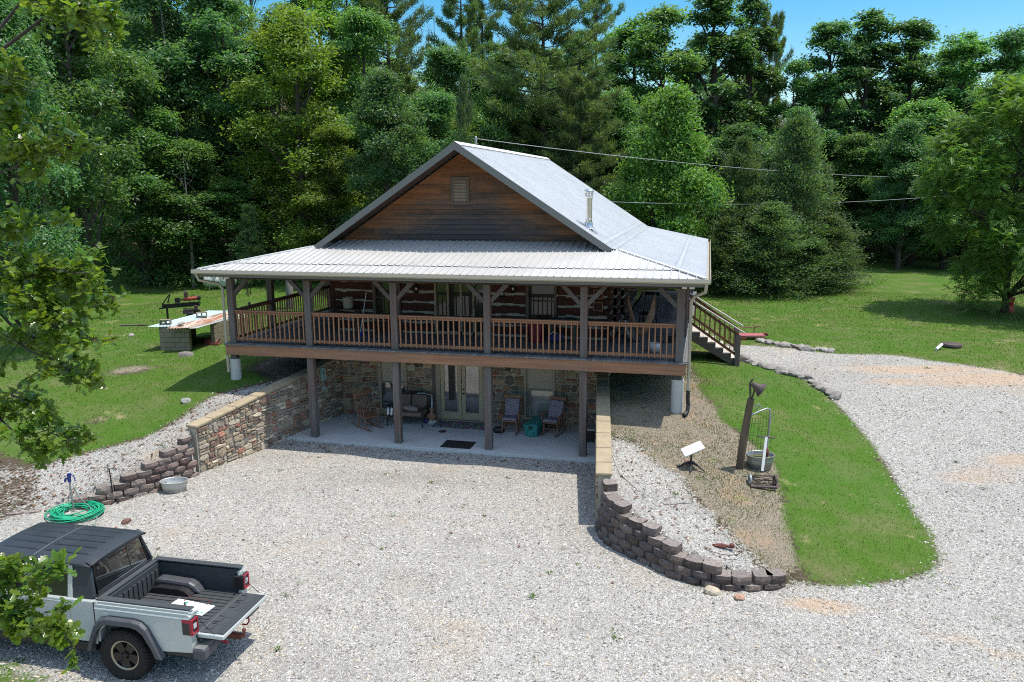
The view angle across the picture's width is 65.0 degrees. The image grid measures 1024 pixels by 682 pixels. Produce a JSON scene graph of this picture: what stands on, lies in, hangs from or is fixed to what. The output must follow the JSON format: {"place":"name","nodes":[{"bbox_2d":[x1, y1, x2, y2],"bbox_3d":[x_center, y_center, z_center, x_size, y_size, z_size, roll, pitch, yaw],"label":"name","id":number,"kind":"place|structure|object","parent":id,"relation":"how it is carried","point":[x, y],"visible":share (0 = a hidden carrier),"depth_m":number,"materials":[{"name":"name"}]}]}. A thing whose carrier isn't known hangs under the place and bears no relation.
{"place":"outdoors","nodes":[
{"label":"outdoors","id":0,"kind":"place"},
{"bbox_2d":[109,315,801,581],"bbox_3d":[-6.130,1.491,29.557,29.810,2.131,20.680,2,11,13],"label":"dirt bed","id":1,"kind":"object","parent":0,"point":[277,367],"visible":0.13,"depth_m":21.12,"materials":[{"name":"brown soil"}]},
{"bbox_2d":[736,378,771,469],"bbox_3d":[6.100,2.173,20.059,0.896,2.548,0.448,-1,11,-4],"label":"bell post","id":2,"kind":"object","parent":1,"relation":"on","point":[758,388],"visible":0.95,"depth_m":20.10,"materials":[{"name":"brown wood"}]},
{"bbox_2d":[745,450,774,470],"bbox_3d":[6.294,3.043,20.426,0.759,0.360,0.597,-1,11,-3],"label":"wash tub","id":3,"kind":"object","parent":1,"relation":"on","point":[754,460],"visible":0.83,"depth_m":20.26,"materials":[{"name":"metal"}]},
{"bbox_2d":[748,435,777,488],"bbox_3d":[6.116,2.942,19.594,0.656,1.162,0.667,1,11,7],"label":"reel mower","id":4,"kind":"object","parent":1,"relation":"on","point":[774,481],"visible":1,"depth_m":19.59,"materials":[{"name":"metal"}]},
{"bbox_2d":[0,87,1008,279],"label":"forest floor","id":5,"kind":"structure","parent":0,"point":[136,245],"depth_m":60.00,"materials":[{"name":"green plant"}]},
{"bbox_2d":[19,0,145,257],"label":"broadleaf tree","id":6,"kind":"object","parent":5,"relation":"on","point":[137,41],"visible":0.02,"depth_m":52.03,"materials":[{"name":"green plant"}]},
{"bbox_2d":[96,35,199,250],"bbox_3d":[-24.501,-12.107,53.192,7.692,15.188,7.183,7,13,34],"label":"forest tree","id":7,"kind":"object","parent":5,"relation":"on","point":[125,45],"visible":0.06,"depth_m":51.48,"materials":[{"name":"green plant"}]},
{"bbox_2d":[83,0,249,267],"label":"broadleaf tree","id":8,"kind":"object","parent":5,"relation":"on","point":[161,57],"visible":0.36,"depth_m":50.47,"materials":[{"name":"green plant"}]},
{"bbox_2d":[130,6,239,240],"bbox_3d":[-21.908,-13.167,52.851,8.045,17.036,6.743,3,11,15],"label":"forest tree","id":9,"kind":"object","parent":5,"relation":"on","point":[175,28],"visible":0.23,"depth_m":51.56,"materials":[{"name":"green plant"}]},
{"bbox_2d":[183,0,258,104],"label":"forest tree","id":10,"kind":"object","parent":5,"relation":"on","point":[243,21],"visible":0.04,"depth_m":83.95,"materials":[{"name":"green plant"}]},
{"bbox_2d":[159,0,293,252],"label":"broadleaf tree","id":11,"kind":"object","parent":5,"relation":"on","point":[209,31],"visible":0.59,"depth_m":51.22,"materials":[{"name":"green plant"}]},
{"bbox_2d":[211,42,312,239],"bbox_3d":[-17.979,-13.541,56.483,8.818,14.659,8.802,3,11,17],"label":"forest tree","id":12,"kind":"object","parent":5,"relation":"on","point":[259,65],"visible":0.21,"depth_m":54.98,"materials":[{"name":"green plant"}]},
{"bbox_2d":[243,0,317,196],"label":"forest tree","id":13,"kind":"object","parent":5,"relation":"on","point":[285,97],"visible":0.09,"depth_m":65.58,"materials":[{"name":"green plant"}]},
{"bbox_2d":[280,56,336,215],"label":"forest tree","id":14,"kind":"object","parent":5,"relation":"on","point":[303,96],"visible":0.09,"depth_m":56.18,"materials":[{"name":"green plant"}]},
{"bbox_2d":[307,63,369,210],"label":"forest tree","id":15,"kind":"object","parent":5,"relation":"on","point":[341,97],"visible":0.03,"depth_m":55.95,"materials":[{"name":"green plant"}]},
{"bbox_2d":[291,0,396,176],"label":"broadleaf tree","id":16,"kind":"object","parent":5,"relation":"on","point":[324,9],"visible":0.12,"depth_m":56.24,"materials":[{"name":"green plant"}]},
{"bbox_2d":[333,0,447,164],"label":"pine tree","id":17,"kind":"object","parent":5,"relation":"on","point":[404,49],"visible":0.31,"depth_m":57.25,"materials":[{"name":"green plant"}]},
{"bbox_2d":[403,38,495,149],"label":"broadleaf tree","id":18,"kind":"object","parent":5,"relation":"on","point":[443,60],"visible":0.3,"depth_m":55.77,"materials":[{"name":"green plant"}]},
{"bbox_2d":[425,0,494,107],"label":"pine tree","id":19,"kind":"object","parent":5,"relation":"on","point":[463,21],"visible":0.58,"depth_m":61.16,"materials":[{"name":"green plant"}]},
{"bbox_2d":[462,0,503,92],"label":"pine tree","id":20,"kind":"object","parent":5,"relation":"on","point":[485,35],"visible":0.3,"depth_m":62.74,"materials":[{"name":"green plant"}]},
{"bbox_2d":[468,83,535,154],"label":"broadleaf tree","id":21,"kind":"object","parent":5,"relation":"on","point":[493,132],"visible":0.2,"depth_m":49.63,"materials":[{"name":"green plant"}]},
{"bbox_2d":[0,168,1004,294],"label":"undergrowth","id":22,"kind":"object","parent":5,"relation":"on","point":[167,273],"visible":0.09,"depth_m":51.33,"materials":[{"name":"green plant"}]},
{"bbox_2d":[494,96,599,189],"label":"forest tree","id":23,"kind":"object","parent":5,"relation":"on","point":[536,122],"visible":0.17,"depth_m":51.59,"materials":[{"name":"green plant"}]},
{"bbox_2d":[556,28,602,178],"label":"broadleaf tree","id":24,"kind":"object","parent":5,"relation":"on","point":[570,53],"visible":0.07,"depth_m":63.20,"materials":[{"name":"green plant"}]},
{"bbox_2d":[575,0,626,92],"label":"pine tree","id":25,"kind":"object","parent":5,"relation":"on","point":[606,10],"visible":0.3,"depth_m":66.58,"materials":[{"name":"green plant"}]},
{"bbox_2d":[583,85,651,226],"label":"broadleaf tree","id":26,"kind":"object","parent":5,"relation":"on","point":[624,106],"visible":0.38,"depth_m":51.55,"materials":[{"name":"green plant"}]},
{"bbox_2d":[596,16,679,183],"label":"broadleaf tree","id":27,"kind":"object","parent":5,"relation":"on","point":[627,81],"visible":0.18,"depth_m":59.77,"materials":[{"name":"green plant"}]},
{"bbox_2d":[599,123,697,228],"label":"forest tree","id":28,"kind":"object","parent":5,"relation":"on","point":[646,220],"visible":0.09,"depth_m":53.21,"materials":[{"name":"green plant"}]},
{"bbox_2d":[617,1,727,174],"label":"broadleaf tree","id":29,"kind":"object","parent":5,"relation":"on","point":[655,38],"visible":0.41,"depth_m":56.82,"materials":[{"name":"green plant"}]},
{"bbox_2d":[671,32,722,157],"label":"forest tree","id":30,"kind":"object","parent":5,"relation":"on","point":[699,88],"visible":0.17,"depth_m":79.86,"materials":[{"name":"green plant"}]},
{"bbox_2d":[666,0,773,223],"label":"broadleaf tree","id":31,"kind":"object","parent":5,"relation":"on","point":[715,13],"visible":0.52,"depth_m":60.81,"materials":[{"name":"green plant"}]},
{"bbox_2d":[707,0,792,201],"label":"broadleaf tree","id":32,"kind":"object","parent":5,"relation":"on","point":[778,82],"visible":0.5,"depth_m":62.78,"materials":[{"name":"green plant"}]},
{"bbox_2d":[727,103,784,186],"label":"forest tree","id":33,"kind":"object","parent":5,"relation":"on","point":[770,110],"visible":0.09,"depth_m":62.89,"materials":[{"name":"green plant"}]},
{"bbox_2d":[739,2,794,139],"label":"pine tree","id":34,"kind":"object","parent":5,"relation":"on","point":[775,21],"visible":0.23,"depth_m":64.97,"materials":[{"name":"green plant"}]},
{"bbox_2d":[0,344,1023,681],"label":"gravel yard","id":35,"kind":"structure","parent":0,"point":[170,526],"depth_m":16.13,"materials":[{"name":"grey gravel"}]},
{"bbox_2d":[0,0,131,673],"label":"oak tree","id":36,"kind":"object","parent":35,"relation":"on","point":[17,623],"visible":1,"depth_m":10.85,"materials":[{"name":"green plant"}]},
{"bbox_2d":[44,484,104,525],"bbox_3d":[-10.617,3.917,19.713,1.803,0.809,1.239,6,12,28],"label":"garden hose","id":37,"kind":"object","parent":35,"relation":"on","point":[55,514],"visible":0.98,"depth_m":19.71,"materials":[{"name":"green rubber"}]},
{"bbox_2d":[6,435,199,514],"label":"block retaining wall","id":38,"kind":"structure","parent":35,"relation":"on","point":[175,461],"depth_m":21.26,"materials":[{"name":"grey concrete"}]},
{"bbox_2d":[0,522,266,680],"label":"pickup truck","id":39,"kind":"object","parent":35,"relation":"on","point":[136,624],"visible":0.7,"depth_m":13.54,"materials":[{"name":"silver metal"}]},
{"bbox_2d":[159,477,188,493],"bbox_3d":[-9.014,3.858,21.459,0.759,0.300,0.536,-2,11,-6],"label":"wash tub","id":40,"kind":"object","parent":35,"relation":"on","point":[173,485],"visible":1,"depth_m":21.33,"materials":[{"name":"silver metal"}]},
{"bbox_2d":[186,359,342,472],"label":"stone retaining wall","id":41,"kind":"structure","parent":35,"relation":"on","point":[267,416],"depth_m":25.02,"materials":[{"name":"beige stone"}]},
{"bbox_2d":[0,365,756,595],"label":"fallen leaves","id":42,"kind":"object","parent":35,"relation":"on","point":[303,488],"visible":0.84,"depth_m":21.33,"materials":[{"name":"plant"}]},
{"bbox_2d":[286,413,594,462],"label":"patio slab","id":43,"kind":"structure","parent":35,"relation":"on","point":[342,428],"depth_m":25.87,"materials":[{"name":"concrete"}]},
{"bbox_2d":[352,391,383,430],"bbox_3d":[-4.865,2.347,27.029,0.700,1.169,1.112,-10,15,-43],"label":"rocking chair","id":44,"kind":"object","parent":43,"relation":"on","point":[370,415],"visible":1,"depth_m":27.06,"materials":[{"name":"brown wood"}]},
{"bbox_2d":[387,390,429,427],"bbox_3d":[-3.521,2.310,27.455,1.300,1.048,0.907,2,11,12],"label":"loveseat","id":45,"kind":"object","parent":43,"relation":"on","point":[419,401],"visible":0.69,"depth_m":27.56,"materials":[{"name":"black metal"}]},
{"bbox_2d":[431,420,484,429],"bbox_3d":[-1.733,2.850,27.295,1.850,0.012,0.770,2,11,13],"label":"door rug","id":46,"kind":"object","parent":43,"relation":"on","point":[460,424],"depth_m":27.23,"materials":[{"name":"grey fabric"}]},
{"bbox_2d":[499,394,521,434],"bbox_3d":[-0.035,2.419,26.476,0.700,1.169,1.112,2,11,12],"label":"rocking chair","id":47,"kind":"object","parent":43,"relation":"on","point":[512,412],"visible":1,"depth_m":26.59,"materials":[{"name":"fabric"}]},
{"bbox_2d":[523,416,545,436],"bbox_3d":[0.765,2.805,26.360,0.500,0.425,1.045,4,11,20],"label":"storage chest","id":48,"kind":"object","parent":43,"relation":"on","point":[533,426],"visible":0.96,"depth_m":25.98,"materials":[{"name":"teal plastic"}]},
{"bbox_2d":[539,396,566,436],"bbox_3d":[1.351,2.458,26.225,0.700,1.169,1.112,5,12,26],"label":"rocking chair","id":49,"kind":"object","parent":43,"relation":"on","point":[556,413],"visible":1,"depth_m":26.30,"materials":[{"name":"fabric"}]},
{"bbox_2d":[595,372,611,519],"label":"stone retaining wall","id":50,"kind":"structure","parent":35,"relation":"on","point":[603,459],"depth_m":21.25,"materials":[{"name":"beige stone"}]},
{"bbox_2d":[595,479,785,591],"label":"block retaining wall","id":51,"kind":"structure","parent":35,"relation":"on","point":[619,527],"depth_m":17.03,"materials":[{"name":"grey concrete"}]},
{"bbox_2d":[563,352,835,604],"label":"dry grass","id":52,"kind":"structure","parent":35,"relation":"on","point":[686,430],"depth_m":21.08,"materials":[{"name":"plant"}]},
{"bbox_2d":[0,241,1023,681],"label":"lawn","id":53,"kind":"structure","parent":0,"point":[924,279],"depth_m":26.81,"materials":[{"name":"green plant"}]},
{"bbox_2d":[0,0,97,347],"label":"oak tree","id":54,"kind":"object","parent":53,"relation":"on","point":[56,236],"visible":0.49,"depth_m":30.60,"materials":[{"name":"green plant"}]},
{"bbox_2d":[0,0,164,292],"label":"broadleaf tree","id":55,"kind":"object","parent":53,"relation":"on","point":[74,73],"visible":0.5,"depth_m":40.46,"materials":[{"name":"green plant"}]},
{"bbox_2d":[72,49,215,286],"bbox_3d":[-22.630,-9.953,47.693,8.799,14.175,8.815,0,11,2],"label":"broadleaf tree","id":56,"kind":"object","parent":53,"relation":"on","point":[143,138],"visible":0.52,"depth_m":47.28,"materials":[{"name":"green plant"}]},
{"bbox_2d":[159,290,200,318],"bbox_3d":[-15.464,-1.687,37.490,1.886,1.501,1.330,-2,11,-10],"label":"log splitter","id":57,"kind":"object","parent":53,"relation":"on","point":[186,311],"visible":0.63,"depth_m":37.43,"materials":[{"name":"black metal"}]},
{"bbox_2d":[118,134,252,282],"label":"broadleaf tree","id":58,"kind":"object","parent":53,"relation":"on","point":[189,149],"visible":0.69,"depth_m":47.93,"materials":[{"name":"green plant"}]},
{"bbox_2d":[170,156,212,286],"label":"dead tree","id":59,"kind":"object","parent":53,"relation":"on","point":[191,253],"visible":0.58,"depth_m":48.09,"materials":[{"name":"grey plant"}]},
{"bbox_2d":[148,310,248,350],"bbox_3d":[-12.296,-0.389,32.243,2.458,1.090,4.112,2,11,13],"label":"table","id":60,"kind":"object","parent":53,"relation":"on","point":[173,336],"visible":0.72,"depth_m":30.96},
{"bbox_2d":[181,179,281,269],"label":"broadleaf tree","id":61,"kind":"object","parent":53,"relation":"on","point":[232,187],"visible":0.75,"depth_m":48.96,"materials":[{"name":"green plant"}]},
{"bbox_2d":[226,203,269,285],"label":"cedar tree","id":62,"kind":"object","parent":53,"relation":"on","point":[255,252],"visible":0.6,"depth_m":47.63,"materials":[{"name":"green plant"}]},
{"bbox_2d":[211,0,373,252],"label":"oak tree","id":63,"kind":"object","parent":53,"relation":"on","point":[306,60],"visible":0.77,"depth_m":48.29,"materials":[{"name":"green plant"}]},
{"bbox_2d":[281,120,369,249],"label":"oak tree","id":64,"kind":"object","parent":53,"relation":"on","point":[329,134],"visible":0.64,"depth_m":46.62,"materials":[{"name":"green plant"}]},
{"bbox_2d":[310,1,418,203],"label":"broadleaf tree","id":65,"kind":"object","parent":53,"relation":"on","point":[362,25],"visible":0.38,"depth_m":49.95,"materials":[{"name":"green plant"}]},
{"bbox_2d":[325,63,438,231],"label":"broadleaf tree","id":66,"kind":"object","parent":53,"relation":"on","point":[390,131],"visible":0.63,"depth_m":44.03,"materials":[{"name":"green plant"}]},
{"bbox_2d":[395,83,477,177],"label":"broadleaf tree","id":67,"kind":"object","parent":53,"relation":"on","point":[439,109],"visible":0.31,"depth_m":46.69,"materials":[{"name":"green plant"}]},
{"bbox_2d":[452,74,476,143],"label":"cedar tree","id":68,"kind":"object","parent":53,"relation":"on","point":[466,105],"visible":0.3,"depth_m":45.36,"materials":[{"name":"green plant"}]},
{"bbox_2d":[191,136,744,456],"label":"log house","id":69,"kind":"structure","parent":53,"relation":"on","point":[463,235],"depth_m":26.07,"materials":[{"name":"wood"}]},
{"bbox_2d":[372,282,402,321],"bbox_3d":[-4.312,-1.500,27.702,1.100,1.650,0.170,2,11,13],"label":"window","id":70,"kind":"structure","parent":69,"relation":"in","point":[381,305],"depth_m":27.78,"materials":[{"name":"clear glass"}]},
{"bbox_2d":[378,361,407,410],"bbox_3d":[-4.161,1.480,28.216,1.100,2.000,0.190,2,11,13],"label":"window","id":71,"kind":"structure","parent":69,"relation":"in","point":[385,387],"depth_m":28.32,"materials":[{"name":"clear glass"}]},
{"bbox_2d":[440,364,461,419],"bbox_3d":[-2.101,1.691,27.731,0.745,2.060,0.065,2,11,13],"label":"patio door","id":72,"kind":"structure","parent":69,"relation":"in","point":[450,375],"depth_m":27.73,"materials":[{"name":"beige paint"}]},
{"bbox_2d":[434,283,482,335],"bbox_3d":[-1.720,-1.239,27.120,1.870,2.080,0.140,2,11,13],"label":"sliding door","id":73,"kind":"structure","parent":69,"relation":"in","point":[456,300],"depth_m":27.15,"materials":[{"name":"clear glass"}]},
{"bbox_2d":[461,365,482,420],"bbox_3d":[-1.367,1.727,27.517,0.745,2.060,0.142,2,11,13],"label":"patio door","id":74,"kind":"structure","parent":69,"relation":"in","point":[472,376],"depth_m":27.55,"materials":[{"name":"beige paint"}]},
{"bbox_2d":[523,368,555,419],"bbox_3d":[0.927,1.677,27.002,1.130,2.000,0.190,2,11,13],"label":"window","id":75,"kind":"structure","parent":69,"relation":"in","point":[536,401],"depth_m":27.09,"materials":[{"name":"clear glass"}]},
{"bbox_2d":[524,285,557,326],"bbox_3d":[0.965,-1.296,26.442,1.120,1.650,0.170,2,11,13],"label":"window","id":76,"kind":"structure","parent":69,"relation":"in","point":[541,301],"depth_m":26.47,"materials":[{"name":"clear glass"}]},
{"bbox_2d":[626,289,656,336],"bbox_3d":[4.044,-1.017,25.120,0.900,1.835,0.650,2,11,13],"label":"hammock chair","id":77,"kind":"object","parent":69,"relation":"hanging from","point":[650,316],"visible":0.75,"depth_m":24.93,"materials":[{"name":"beige fabric"}]},
{"bbox_2d":[466,0,620,178],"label":"pine tree","id":78,"kind":"object","parent":53,"relation":"on","point":[533,50],"visible":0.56,"depth_m":49.19,"materials":[{"name":"green plant"}]},
{"bbox_2d":[532,65,632,204],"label":"pine tree","id":79,"kind":"object","parent":53,"relation":"on","point":[565,111],"visible":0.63,"depth_m":47.73,"materials":[{"name":"green plant"}]},
{"bbox_2d":[601,74,738,290],"bbox_3d":[8.358,-8.369,44.184,7.069,12.287,6.724,-1,11,-3],"label":"walnut tree","id":80,"kind":"object","parent":53,"relation":"on","point":[669,120],"visible":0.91,"depth_m":42.83,"materials":[{"name":"green plant"}]},
{"bbox_2d":[696,215,766,295],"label":"cedar tree","id":81,"kind":"object","parent":53,"relation":"on","point":[721,232],"visible":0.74,"depth_m":43.83,"materials":[{"name":"green plant"}]},
{"bbox_2d":[686,132,785,289],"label":"cedar tree","id":82,"kind":"object","parent":53,"relation":"on","point":[743,157],"visible":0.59,"depth_m":44.81,"materials":[{"name":"green plant"}]},
{"bbox_2d":[685,119,802,262],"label":"forest tree","id":83,"kind":"object","parent":53,"relation":"on","point":[738,129],"visible":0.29,"depth_m":51.46,"materials":[{"name":"green plant"}]},
{"bbox_2d":[711,199,849,300],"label":"cedar tree","id":84,"kind":"object","parent":53,"relation":"on","point":[779,218],"visible":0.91,"depth_m":43.02,"materials":[{"name":"green plant"}]},
{"bbox_2d":[767,56,818,240],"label":"broadleaf tree","id":85,"kind":"object","parent":53,"relation":"on","point":[799,88],"visible":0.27,"depth_m":61.88,"materials":[{"name":"green plant"}]},
{"bbox_2d":[760,103,833,231],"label":"forest tree","id":86,"kind":"object","parent":53,"relation":"on","point":[800,110],"visible":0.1,"depth_m":55.58,"materials":[{"name":"green plant"}]},
{"bbox_2d":[745,113,871,284],"bbox_3d":[16.160,-7.703,45.070,7.654,10.075,8.525,4,12,21],"label":"cedar tree","id":87,"kind":"object","parent":53,"relation":"on","point":[803,145],"visible":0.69,"depth_m":44.53,"materials":[{"name":"green plant"}]},
{"bbox_2d":[755,234,869,293],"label":"cedar tree","id":88,"kind":"object","parent":53,"relation":"on","point":[819,257],"visible":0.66,"depth_m":43.47,"materials":[{"name":"green plant"}]},
{"bbox_2d":[777,164,863,280],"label":"cedar tree","id":89,"kind":"object","parent":53,"relation":"on","point":[831,208],"visible":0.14,"depth_m":46.42,"materials":[{"name":"green plant"}]},
{"bbox_2d":[782,17,880,214],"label":"broadleaf tree","id":90,"kind":"object","parent":53,"relation":"on","point":[827,36],"visible":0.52,"depth_m":61.10,"materials":[{"name":"green plant"}]},
{"bbox_2d":[789,214,887,288],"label":"cedar tree","id":91,"kind":"object","parent":53,"relation":"on","point":[838,233],"visible":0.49,"depth_m":44.34,"materials":[{"name":"green plant"}]},
{"bbox_2d":[807,131,886,256],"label":"forest tree","id":92,"kind":"object","parent":53,"relation":"on","point":[847,141],"visible":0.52,"depth_m":58.12,"materials":[{"name":"green plant"}]},
{"bbox_2d":[813,7,910,255],"bbox_3d":[27.408,-15.908,62.912,8.784,19.208,9.342,7,13,33],"label":"broadleaf tree","id":93,"kind":"object","parent":53,"relation":"on","point":[861,52],"visible":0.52,"depth_m":61.04,"materials":[{"name":"green plant"}]},
{"bbox_2d":[837,137,904,261],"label":"broadleaf tree","id":94,"kind":"object","parent":53,"relation":"on","point":[863,172],"visible":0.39,"depth_m":57.89,"materials":[{"name":"green plant"}]},
{"bbox_2d":[836,16,955,256],"bbox_3d":[30.540,-15.549,63.083,9.009,18.725,7.980,1,11,8],"label":"broadleaf tree","id":95,"kind":"object","parent":53,"relation":"on","point":[920,33],"visible":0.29,"depth_m":60.86,"materials":[{"name":"green plant"}]},
{"bbox_2d":[852,116,952,269],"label":"forest tree","id":96,"kind":"object","parent":53,"relation":"on","point":[900,149],"visible":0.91,"depth_m":52.48,"materials":[{"name":"green plant"}]},
{"bbox_2d":[850,95,962,265],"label":"broadleaf tree","id":97,"kind":"object","parent":53,"relation":"on","point":[927,110],"visible":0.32,"depth_m":54.31,"materials":[{"name":"green plant"}]},
{"bbox_2d":[907,112,986,268],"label":"forest tree","id":98,"kind":"object","parent":53,"relation":"on","point":[942,263],"visible":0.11,"depth_m":53.13,"materials":[{"name":"green plant"}]},
{"bbox_2d":[905,124,1015,263],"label":"broadleaf tree","id":99,"kind":"object","parent":53,"relation":"on","point":[952,250],"visible":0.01,"depth_m":53.41,"materials":[{"name":"green plant"}]},
{"bbox_2d":[913,137,1010,270],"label":"forest tree","id":100,"kind":"object","parent":53,"relation":"on","point":[965,237],"visible":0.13,"depth_m":52.14,"materials":[{"name":"green plant"}]},
{"bbox_2d":[922,28,1006,261],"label":"broadleaf tree","id":101,"kind":"object","parent":53,"relation":"on","point":[970,51],"visible":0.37,"depth_m":57.07,"materials":[{"name":"green plant"}]},
{"bbox_2d":[907,57,1023,317],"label":"walnut tree","id":102,"kind":"object","parent":53,"relation":"on","point":[1005,236],"visible":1,"depth_m":36.00,"materials":[{"name":"green plant"}]},
{"bbox_2d":[955,24,1023,181],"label":"broadleaf tree","id":103,"kind":"object","parent":53,"relation":"on","point":[1008,42],"visible":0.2,"depth_m":57.16,"materials":[{"name":"green plant"}]},
{"bbox_2d":[104,0,1023,123],"label":"sky","id":104,"kind":"structure","parent":0,"point":[984,16],"materials":[{"name":"blue"}]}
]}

